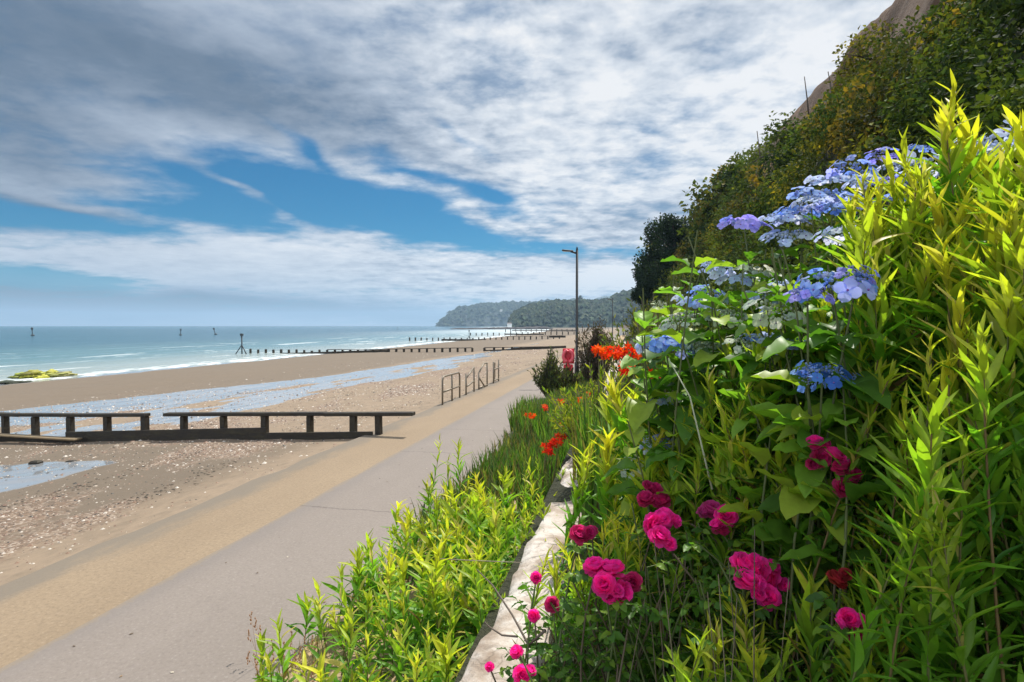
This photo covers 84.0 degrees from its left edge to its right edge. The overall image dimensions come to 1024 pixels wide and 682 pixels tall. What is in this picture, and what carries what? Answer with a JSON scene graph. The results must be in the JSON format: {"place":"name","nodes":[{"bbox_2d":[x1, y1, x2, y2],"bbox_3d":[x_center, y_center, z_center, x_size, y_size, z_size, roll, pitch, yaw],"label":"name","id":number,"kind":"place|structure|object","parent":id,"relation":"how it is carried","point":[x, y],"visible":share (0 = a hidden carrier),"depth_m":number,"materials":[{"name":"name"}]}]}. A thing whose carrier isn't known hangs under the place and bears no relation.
{"place":"outdoors","nodes":[
{"label":"outdoors","id":0,"kind":"place"},
{"bbox_2d":[0,326,548,383],"bbox_3d":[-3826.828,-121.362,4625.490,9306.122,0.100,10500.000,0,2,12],"label":"sea","id":1,"kind":"structure","parent":0,"point":[80,351],"depth_m":122.07,"materials":[{"name":"liquid"}]},
{"bbox_2d":[236,333,246,353],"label":"beacon","id":2,"kind":"object","parent":1,"relation":"in","point":[241,346],"visible":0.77,"depth_m":76.59,"materials":[{"name":"metal"}]},
{"bbox_2d":[451,326,552,328],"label":"rock ledge","id":3,"kind":"object","parent":1,"relation":"in","point":[538,327],"visible":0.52,"depth_m":584.78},
{"bbox_2d":[246,612,316,681],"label":"seeding grass","id":4,"kind":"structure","parent":0,"point":[256,665],"depth_m":4.13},
{"bbox_2d":[0,327,619,585],"bbox_3d":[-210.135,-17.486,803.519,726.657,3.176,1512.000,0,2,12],"label":"beach","id":5,"kind":"structure","parent":0,"point":[65,392],"depth_m":18.04,"materials":[{"name":"sand"}]},
{"bbox_2d":[0,380,32,383],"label":"seaweed rock","id":6,"kind":"object","parent":5,"relation":"on","point":[10,381],"visible":0.97,"depth_m":37.15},
{"bbox_2d":[7,372,31,377],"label":"seaweed rock","id":7,"kind":"object","parent":5,"relation":"on","point":[17,375],"visible":0.31,"depth_m":41.08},
{"bbox_2d":[19,369,55,378],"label":"seaweed rock","id":8,"kind":"object","parent":5,"relation":"on","point":[31,373],"visible":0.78,"depth_m":41.16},
{"bbox_2d":[0,433,81,440],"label":"loose plank","id":9,"kind":"object","parent":5,"relation":"on","point":[39,437],"visible":1,"depth_m":15.14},
{"bbox_2d":[28,460,76,464],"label":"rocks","id":10,"kind":"object","parent":5,"relation":"on","point":[35,462],"visible":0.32,"depth_m":12.42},
{"bbox_2d":[37,370,68,376],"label":"seaweed rock","id":11,"kind":"object","parent":5,"relation":"on","point":[54,374],"visible":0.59,"depth_m":41.72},
{"bbox_2d":[55,371,77,376],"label":"seaweed rock","id":12,"kind":"object","parent":5,"relation":"on","point":[70,373],"visible":0.6,"depth_m":42.62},
{"bbox_2d":[0,411,414,442],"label":"groyne","id":13,"kind":"object","parent":5,"relation":"on","point":[184,432],"visible":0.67,"depth_m":14.50,"materials":[{"name":"wood"}]},
{"bbox_2d":[0,362,533,507],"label":"wrack","id":14,"kind":"object","parent":5,"relation":"on","point":[211,465],"visible":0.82,"depth_m":10.71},
{"bbox_2d":[0,348,560,581],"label":"shells","id":15,"kind":"object","parent":5,"relation":"on","point":[268,444],"visible":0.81,"depth_m":14.93},
{"bbox_2d":[249,346,565,353],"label":"groyne","id":16,"kind":"object","parent":5,"relation":"on","point":[411,350],"visible":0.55,"depth_m":74.83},
{"bbox_2d":[409,335,565,340],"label":"groyne","id":17,"kind":"object","parent":5,"relation":"on","point":[553,337],"visible":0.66,"depth_m":140.29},
{"bbox_2d":[470,331,574,335],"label":"groyne","id":18,"kind":"object","parent":5,"relation":"on","point":[510,334],"visible":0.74,"depth_m":212.92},
{"bbox_2d":[505,329,587,331],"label":"groyne","id":19,"kind":"object","parent":5,"relation":"on","point":[541,330],"visible":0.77,"depth_m":323.01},
{"bbox_2d":[0,332,619,681],"bbox_3d":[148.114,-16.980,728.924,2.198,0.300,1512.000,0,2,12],"label":"path","id":20,"kind":"structure","parent":0,"point":[191,623],"depth_m":5.62,"materials":[{"name":"concrete"}]},
{"bbox_2d":[73,428,505,676],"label":"fallen leaves","id":21,"kind":"object","parent":20,"relation":"on","point":[287,556],"visible":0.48,"depth_m":6.14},
{"bbox_2d":[562,348,574,370],"bbox_3d":[2.433,1.130,24.603,0.570,1.610,0.195,0,2,12],"label":"lifebuoy stand","id":22,"kind":"object","parent":20,"relation":"on","point":[568,355],"visible":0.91,"depth_m":24.55,"materials":[{"name":"red paint"}]},
{"bbox_2d":[0,331,619,667],"bbox_3d":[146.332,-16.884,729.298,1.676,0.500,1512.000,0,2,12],"label":"pavement","id":23,"kind":"structure","parent":0,"point":[45,605],"depth_m":6.92,"materials":[{"name":"concrete"}]},
{"bbox_2d":[441,372,460,404],"bbox_3d":[-2.084,1.620,19.580,0.064,1.002,1.984,0,2,12],"label":"handrail","id":24,"kind":"object","parent":23,"relation":"on","point":[452,387],"visible":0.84,"depth_m":19.61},
{"bbox_2d":[465,366,474,394],"bbox_3d":[-1.609,1.534,21.857,0.064,1.050,1.174,0,2,12],"label":"handrail","id":25,"kind":"object","parent":23,"relation":"on","point":[466,376],"visible":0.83,"depth_m":21.91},
{"bbox_2d":[478,362,487,389],"bbox_3d":[-1.210,1.466,23.776,0.064,1.082,1.430,0,2,12],"label":"handrail","id":26,"kind":"object","parent":23,"relation":"on","point":[479,379],"visible":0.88,"depth_m":23.73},
{"bbox_2d":[493,359,498,382],"bbox_3d":[-0.736,1.410,26.080,0.077,1.070,1.077,0,2,12],"label":"handrail","id":27,"kind":"object","parent":23,"relation":"on","point":[494,369],"visible":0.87,"depth_m":25.76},
{"bbox_2d":[267,532,426,681],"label":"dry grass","id":28,"kind":"structure","parent":0,"point":[307,647],"depth_m":4.48,"materials":[{"name":"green plant"}]},
{"bbox_2d":[0,0,894,325],"label":"sky","id":29,"kind":"structure","parent":0,"point":[163,162],"materials":[{"name":"blue"}]},
{"bbox_2d":[280,335,625,681],"bbox_3d":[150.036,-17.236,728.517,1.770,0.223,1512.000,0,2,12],"label":"verge","id":30,"kind":"structure","parent":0,"point":[340,651],"depth_m":4.46,"materials":[{"name":"plant"}]},
{"bbox_2d":[252,578,472,681],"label":"leafy plant","id":31,"kind":"object","parent":30,"relation":"on","point":[345,670],"visible":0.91,"depth_m":3.55,"materials":[{"name":"green plant"}]},
{"bbox_2d":[285,526,453,675],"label":"leafy plant","id":32,"kind":"object","parent":30,"relation":"on","point":[361,576],"visible":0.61,"depth_m":4.59,"materials":[{"name":"green plant"}]},
{"bbox_2d":[409,435,472,572],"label":"leafy plant","id":33,"kind":"object","parent":30,"relation":"on","point":[459,446],"visible":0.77,"depth_m":6.16,"materials":[{"name":"green plant"}]},
{"bbox_2d":[382,471,504,591],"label":"leafy plant","id":34,"kind":"object","parent":30,"relation":"on","point":[415,531],"visible":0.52,"depth_m":5.84,"materials":[{"name":"green plant"}]},
{"bbox_2d":[354,507,545,678],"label":"leafy plant","id":35,"kind":"object","parent":30,"relation":"on","point":[440,594],"visible":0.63,"depth_m":4.13,"materials":[{"name":"green plant"}]},
{"bbox_2d":[440,558,521,562],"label":"twig","id":36,"kind":"object","parent":35,"relation":"on","point":[477,560],"visible":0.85,"depth_m":3.92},
{"bbox_2d":[397,456,567,681],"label":"leafy plant","id":37,"kind":"object","parent":30,"relation":"on","point":[477,584],"visible":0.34,"depth_m":3.76,"materials":[{"name":"green plant"}]},
{"bbox_2d":[415,466,550,619],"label":"leafy plant","id":38,"kind":"object","parent":30,"relation":"on","point":[508,517],"visible":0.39,"depth_m":5.42,"materials":[{"name":"green plant"}]},
{"bbox_2d":[471,440,567,485],"bbox_3d":[0.204,1.995,9.052,1.784,0.622,1.700,0,2,12],"label":"crocosmia","id":39,"kind":"object","parent":30,"relation":"on","point":[499,465],"visible":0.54,"depth_m":8.85,"materials":[{"name":"green plant"}]},
{"bbox_2d":[505,397,568,432],"bbox_3d":[0.782,1.788,13.555,1.853,0.792,1.854,0,2,12],"label":"crocosmia","id":40,"kind":"object","parent":30,"relation":"on","point":[519,411],"visible":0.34,"depth_m":13.45,"materials":[{"name":"green plant"}]},
{"bbox_2d":[512,394,564,407],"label":"crocosmia","id":41,"kind":"object","parent":30,"relation":"on","point":[535,400],"visible":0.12,"depth_m":15.05,"materials":[{"name":"green plant"}]},
{"bbox_2d":[511,432,566,510],"bbox_3d":[0.504,1.767,7.614,1.023,1.156,1.048,-2,2,-45],"label":"crocosmia","id":42,"kind":"object","parent":30,"relation":"on","point":[548,449],"visible":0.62,"depth_m":7.52,"materials":[{"name":"green plant"}]},
{"bbox_2d":[460,342,625,681],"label":"wall","id":43,"kind":"structure","parent":30,"relation":"on","point":[492,641],"depth_m":3.52,"materials":[{"name":"stone"}]},
{"bbox_2d":[518,398,570,442],"bbox_3d":[0.911,1.711,11.997,1.707,1.030,1.794,0,2,12],"label":"crocosmia","id":44,"kind":"object","parent":30,"relation":"on","point":[540,423],"visible":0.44,"depth_m":11.81,"materials":[{"name":"green plant"}]},
{"bbox_2d":[527,347,572,397],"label":"feathery bush","id":45,"kind":"object","parent":30,"relation":"on","point":[551,374],"visible":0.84,"depth_m":19.81,"materials":[{"name":"green plant"}]},
{"bbox_2d":[535,404,571,452],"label":"crocosmia","id":46,"kind":"object","parent":30,"relation":"on","point":[545,438],"visible":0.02,"depth_m":10.71,"materials":[{"name":"green plant"}]},
{"bbox_2d":[543,392,590,461],"bbox_3d":[1.265,1.585,8.889,1.249,1.450,2.658,0,2,-11],"label":"crocosmia","id":47,"kind":"object","parent":30,"relation":"on","point":[564,449],"visible":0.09,"depth_m":9.43,"materials":[{"name":"green plant"}]},
{"bbox_2d":[562,247,578,373],"bbox_3d":[2.699,-1.199,26.004,0.864,6.190,0.394,0,2,12],"label":"street lamp","id":48,"kind":"object","parent":30,"relation":"on","point":[576,367],"visible":0.75,"depth_m":25.92,"materials":[{"name":"metal"}]},
{"bbox_2d":[564,362,581,389],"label":"feathery bush","id":49,"kind":"object","parent":30,"relation":"on","point":[572,380],"visible":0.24,"depth_m":21.43,"materials":[{"name":"green plant"}]},
{"bbox_2d":[573,317,612,380],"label":"feathery bush","id":50,"kind":"object","parent":30,"relation":"on","point":[589,355],"visible":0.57,"depth_m":22.92,"materials":[{"name":"green plant"}]},
{"bbox_2d":[608,298,612,335],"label":"street lamp","id":51,"kind":"object","parent":30,"relation":"on","point":[612,315],"visible":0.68,"depth_m":73.89,"materials":[{"name":"metal"}]},
{"bbox_2d":[439,306,512,326],"bbox_3d":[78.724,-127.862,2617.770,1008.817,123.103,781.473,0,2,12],"label":"hills","id":52,"kind":"structure","parent":0,"point":[475,323],"depth_m":2321.77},
{"bbox_2d":[435,298,598,326],"bbox_3d":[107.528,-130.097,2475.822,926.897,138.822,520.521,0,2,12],"label":"woodland","id":53,"kind":"object","parent":52,"relation":"on","point":[474,310],"visible":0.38,"depth_m":2409.47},
{"bbox_2d":[410,366,608,539],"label":"grass","id":54,"kind":"structure","parent":0,"point":[515,438],"depth_m":8.90,"materials":[{"name":"green plant"}]},
{"bbox_2d":[520,298,639,327],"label":"hills","id":55,"kind":"structure","parent":0,"point":[566,325],"depth_m":960.90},
{"bbox_2d":[507,288,642,326],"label":"woodland","id":56,"kind":"object","parent":55,"relation":"on","point":[542,311],"visible":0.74,"depth_m":990.59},
{"bbox_2d":[622,273,702,351],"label":"feathery bush","id":57,"kind":"object","parent":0,"point":[648,309],"visible":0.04,"depth_m":16.03,"materials":[{"name":"green plant"}]},
{"bbox_2d":[454,0,1023,681],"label":"cliff","id":58,"kind":"structure","parent":0,"point":[900,8],"depth_m":21.87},
{"bbox_2d":[485,571,584,681],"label":"rose bush","id":59,"kind":"object","parent":58,"relation":"on","point":[523,672],"visible":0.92,"depth_m":2.14,"materials":[{"name":"green plant"}]},
{"bbox_2d":[476,569,545,645],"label":"twig","id":60,"kind":"object","parent":59,"relation":"on","point":[522,633],"visible":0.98,"depth_m":2.38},
{"bbox_2d":[557,344,632,483],"bbox_3d":[0.992,0.799,6.165,0.914,1.551,1.073,0,2,-7],"label":"crocosmia","id":61,"kind":"object","parent":58,"relation":"on","point":[598,349],"visible":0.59,"depth_m":6.21,"materials":[{"name":"green plant"}]},
{"bbox_2d":[542,358,650,447],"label":"feathery plant","id":62,"kind":"object","parent":58,"relation":"on","point":[563,415],"visible":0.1,"depth_m":7.54,"materials":[{"name":"green plant"}]},
{"bbox_2d":[510,506,683,681],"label":"leafy plant","id":63,"kind":"object","parent":58,"relation":"on","point":[626,554],"visible":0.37,"depth_m":2.33,"materials":[{"name":"green plant"}]},
{"bbox_2d":[484,622,517,637],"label":"twig","id":64,"kind":"object","parent":63,"relation":"on","point":[505,635],"visible":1,"depth_m":2.38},
{"bbox_2d":[544,436,657,645],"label":"leafy plant","id":65,"kind":"object","parent":58,"relation":"on","point":[580,491],"visible":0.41,"depth_m":3.09,"materials":[{"name":"green plant"}]},
{"bbox_2d":[557,340,670,545],"bbox_3d":[0.896,0.768,4.436,1.144,1.561,1.336,-1,2,-37],"label":"crocosmia","id":66,"kind":"object","parent":58,"relation":"on","point":[618,352],"visible":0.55,"depth_m":4.34,"materials":[{"name":"green plant"}]},
{"bbox_2d":[529,524,699,681],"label":"rose bush","id":67,"kind":"object","parent":58,"relation":"on","point":[609,588],"visible":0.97,"depth_m":1.95,"materials":[{"name":"green plant"}]},
{"bbox_2d":[587,367,671,562],"bbox_3d":[0.873,0.825,3.741,0.784,1.332,0.893,0,2,-5],"label":"crocosmia","id":68,"kind":"object","parent":58,"relation":"on","point":[628,442],"visible":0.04,"depth_m":3.65,"materials":[{"name":"green plant"}]},
{"bbox_2d":[581,372,690,677],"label":"leafy plant","id":69,"kind":"object","parent":58,"relation":"on","point":[612,440],"visible":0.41,"depth_m":2.90,"materials":[{"name":"green plant"}]},
{"bbox_2d":[630,257,653,308],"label":"evergreen tree","id":70,"kind":"object","parent":58,"relation":"on","point":[636,294],"visible":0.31,"depth_m":89.59,"materials":[{"name":"green plant"}]},
{"bbox_2d":[598,290,696,408],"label":"feathery plant","id":71,"kind":"object","parent":58,"relation":"on","point":[621,345],"visible":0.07,"depth_m":9.00,"materials":[{"name":"green plant"}]},
{"bbox_2d":[632,219,671,296],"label":"evergreen tree","id":72,"kind":"object","parent":58,"relation":"on","point":[650,256],"visible":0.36,"depth_m":80.80,"materials":[{"name":"green plant"}]},
{"bbox_2d":[636,236,669,276],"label":"shrub","id":73,"kind":"object","parent":58,"relation":"on","point":[641,238],"visible":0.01,"depth_m":90.41,"materials":[{"name":"green plant"}]},
{"bbox_2d":[596,480,727,681],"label":"rose bush","id":74,"kind":"object","parent":58,"relation":"on","point":[660,521],"visible":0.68,"depth_m":2.12,"materials":[{"name":"green plant"}]},
{"bbox_2d":[642,212,691,287],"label":"evergreen tree","id":75,"kind":"object","parent":58,"relation":"on","point":[669,226],"visible":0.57,"depth_m":73.41,"materials":[{"name":"green plant"}]},
{"bbox_2d":[635,261,740,443],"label":"hydrangea","id":76,"kind":"object","parent":58,"relation":"on","point":[663,310],"visible":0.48,"depth_m":3.99,"materials":[{"name":"green plant"}]},
{"bbox_2d":[600,333,802,636],"bbox_3d":[0.765,0.708,2.473,0.752,1.489,0.901,0,2,12],"label":"hydrangea","id":77,"kind":"object","parent":58,"relation":"on","point":[654,455],"visible":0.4,"depth_m":2.42,"materials":[{"name":"green plant"}]},
{"bbox_2d":[676,174,735,244],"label":"shrub","id":78,"kind":"object","parent":58,"relation":"on","point":[715,188],"visible":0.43,"depth_m":59.15,"materials":[{"name":"green plant"}]},
{"bbox_2d":[620,258,800,641],"bbox_3d":[0.931,0.515,2.565,0.871,1.818,0.950,0,2,12],"label":"hydrangea","id":79,"kind":"object","parent":58,"relation":"on","point":[639,411],"visible":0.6,"depth_m":2.56,"materials":[{"name":"green plant"}]},
{"bbox_2d":[643,520,808,681],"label":"leafy plant","id":80,"kind":"object","parent":58,"relation":"on","point":[677,596],"visible":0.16,"depth_m":2.05,"materials":[{"name":"green plant"}]},
{"bbox_2d":[636,400,823,677],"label":"leafy plant","id":81,"kind":"object","parent":58,"relation":"on","point":[698,486],"visible":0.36,"depth_m":2.26,"materials":[{"name":"green plant"}]},
{"bbox_2d":[668,358,712,489],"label":"twig","id":82,"kind":"object","parent":81,"relation":"on","point":[706,465],"visible":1,"depth_m":2.17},
{"bbox_2d":[658,585,802,681],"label":"leafy plant","id":83,"kind":"object","parent":58,"relation":"on","point":[686,674],"visible":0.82,"depth_m":1.62,"materials":[{"name":"green plant"}]},
{"bbox_2d":[667,497,799,673],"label":"rose bush","id":84,"kind":"object","parent":58,"relation":"on","point":[706,509],"visible":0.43,"depth_m":2.00,"materials":[{"name":"green plant"}]},
{"bbox_2d":[637,212,841,602],"bbox_3d":[1.004,0.356,2.456,0.981,1.922,0.642,-1,2,-27],"label":"hydrangea","id":85,"kind":"object","parent":58,"relation":"on","point":[747,221],"visible":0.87,"depth_m":2.46,"materials":[{"name":"green plant"}]},
{"bbox_2d":[629,529,885,681],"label":"dry stalks","id":86,"kind":"object","parent":58,"relation":"on","point":[664,648],"visible":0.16,"depth_m":1.62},
{"bbox_2d":[687,309,831,628],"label":"leafy plant","id":87,"kind":"object","parent":58,"relation":"on","point":[737,456],"visible":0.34,"depth_m":2.05,"materials":[{"name":"green plant"}]},
{"bbox_2d":[669,551,852,681],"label":"rose bush","id":88,"kind":"object","parent":58,"relation":"on","point":[771,583],"visible":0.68,"depth_m":1.74,"materials":[{"name":"green plant"}]},
{"bbox_2d":[744,108,807,167],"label":"shrub","id":89,"kind":"object","parent":58,"relation":"on","point":[778,134],"visible":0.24,"depth_m":37.70,"materials":[{"name":"green plant"}]},
{"bbox_2d":[542,348,1015,681],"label":"undergrowth","id":90,"kind":"object","parent":58,"relation":"on","point":[598,541],"visible":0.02,"depth_m":3.18,"materials":[{"name":"green plant"}]},
{"bbox_2d":[718,332,893,679],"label":"hydrangea","id":91,"kind":"object","parent":58,"relation":"on","point":[775,528],"visible":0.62,"depth_m":1.69,"materials":[{"name":"green plant"}]},
{"bbox_2d":[804,77,808,114],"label":"bare stalk","id":92,"kind":"object","parent":58,"relation":"on","point":[806,97],"visible":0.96,"depth_m":37.69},
{"bbox_2d":[739,567,884,681],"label":"rose bush","id":93,"kind":"object","parent":58,"relation":"on","point":[847,619],"visible":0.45,"depth_m":1.45,"materials":[{"name":"green plant"}]},
{"bbox_2d":[794,98,833,141],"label":"shrub","id":94,"kind":"object","parent":58,"relation":"on","point":[806,129],"visible":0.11,"depth_m":29.48,"materials":[{"name":"green plant"}]},
{"bbox_2d":[718,225,917,613],"bbox_3d":[1.015,0.430,1.885,0.593,1.706,0.852,0,2,12],"label":"hydrangea","id":95,"kind":"object","parent":58,"relation":"on","point":[816,333],"visible":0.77,"depth_m":1.73,"materials":[{"name":"green plant"}]},
{"bbox_2d":[631,0,1023,353],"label":"scrub","id":96,"kind":"object","parent":58,"relation":"on","point":[972,64],"visible":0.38,"depth_m":16.96,"materials":[{"name":"green plant"}]},
{"bbox_2d":[673,502,982,680],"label":"rose bush","id":97,"kind":"object","parent":58,"relation":"on","point":[705,554],"visible":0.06,"depth_m":1.95,"materials":[{"name":"green plant"}]},
{"bbox_2d":[768,392,908,679],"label":"leafy plant","id":98,"kind":"object","parent":58,"relation":"on","point":[875,544],"visible":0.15,"depth_m":1.64,"materials":[{"name":"green plant"}]},
{"bbox_2d":[786,435,895,599],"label":"rose bush","id":99,"kind":"object","parent":58,"relation":"on","point":[819,457],"visible":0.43,"depth_m":1.61,"materials":[{"name":"pink plant"}]},
{"bbox_2d":[766,552,921,681],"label":"leafy plant","id":100,"kind":"object","parent":58,"relation":"on","point":[807,623],"visible":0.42,"depth_m":1.50,"materials":[{"name":"green plant"}]},
{"bbox_2d":[750,144,943,526],"bbox_3d":[1.522,0.101,2.515,0.955,2.062,0.780,0,2,12],"label":"hydrangea","id":101,"kind":"object","parent":58,"relation":"on","point":[825,199],"visible":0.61,"depth_m":2.50,"materials":[{"name":"blue plant"}]},
{"bbox_2d":[831,19,894,87],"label":"shrub","id":102,"kind":"object","parent":58,"relation":"on","point":[860,55],"visible":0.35,"depth_m":27.72,"materials":[{"name":"green plant"}]},
{"bbox_2d":[788,148,946,593],"bbox_3d":[1.139,0.332,1.785,0.481,1.904,0.522,1,2,36],"label":"leafy plant","id":103,"kind":"object","parent":58,"relation":"on","point":[880,225],"visible":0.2,"depth_m":1.80,"materials":[{"name":"green plant"}]},
{"bbox_2d":[836,493,917,681],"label":"leafy plant","id":104,"kind":"object","parent":58,"relation":"on","point":[908,653],"visible":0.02,"depth_m":1.52,"materials":[{"name":"green plant"}]},
{"bbox_2d":[784,241,994,678],"bbox_3d":[1.100,0.554,1.713,0.619,1.684,0.722,-1,2,-44],"label":"leafy plant","id":105,"kind":"object","parent":58,"relation":"on","point":[883,420],"visible":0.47,"depth_m":1.60,"materials":[{"name":"green plant"}]},
{"bbox_2d":[813,69,1019,640],"bbox_3d":[1.259,0.250,1.627,0.694,2.124,0.771,0,2,12],"label":"leafy plant","id":106,"kind":"object","parent":58,"relation":"on","point":[922,274],"visible":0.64,"depth_m":1.62,"materials":[{"name":"green plant"}]},
{"bbox_2d":[817,360,1023,681],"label":"leafy plant","id":107,"kind":"object","parent":58,"relation":"on","point":[935,540],"visible":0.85,"depth_m":1.23,"materials":[{"name":"green plant"}]},
{"bbox_2d":[885,105,1023,681],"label":"leafy plant","id":108,"kind":"object","parent":58,"relation":"on","point":[998,348],"visible":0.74,"depth_m":1.28,"materials":[{"name":"green plant"}]},
{"bbox_2d":[896,528,1023,681],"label":"leafy plant","id":109,"kind":"object","parent":58,"relation":"on","point":[978,635],"visible":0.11,"depth_m":1.25,"materials":[{"name":"green plant"}]},
{"bbox_2d":[927,120,1021,218],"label":"hydrangea","id":110,"kind":"object","parent":58,"relation":"on","point":[1000,132],"visible":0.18,"depth_m":2.43,"materials":[{"name":"blue plant"}]},
{"label":"ground","id":111,"kind":"structure","parent":0,"visible":0},
{"bbox_2d":[619,325,629,334],"bbox_3d":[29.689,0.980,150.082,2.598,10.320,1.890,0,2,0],"label":"house","id":112,"kind":"structure","parent":111,"relation":"on","point":[625,327],"depth_m":149.16,"materials":[{"name":"stone"}]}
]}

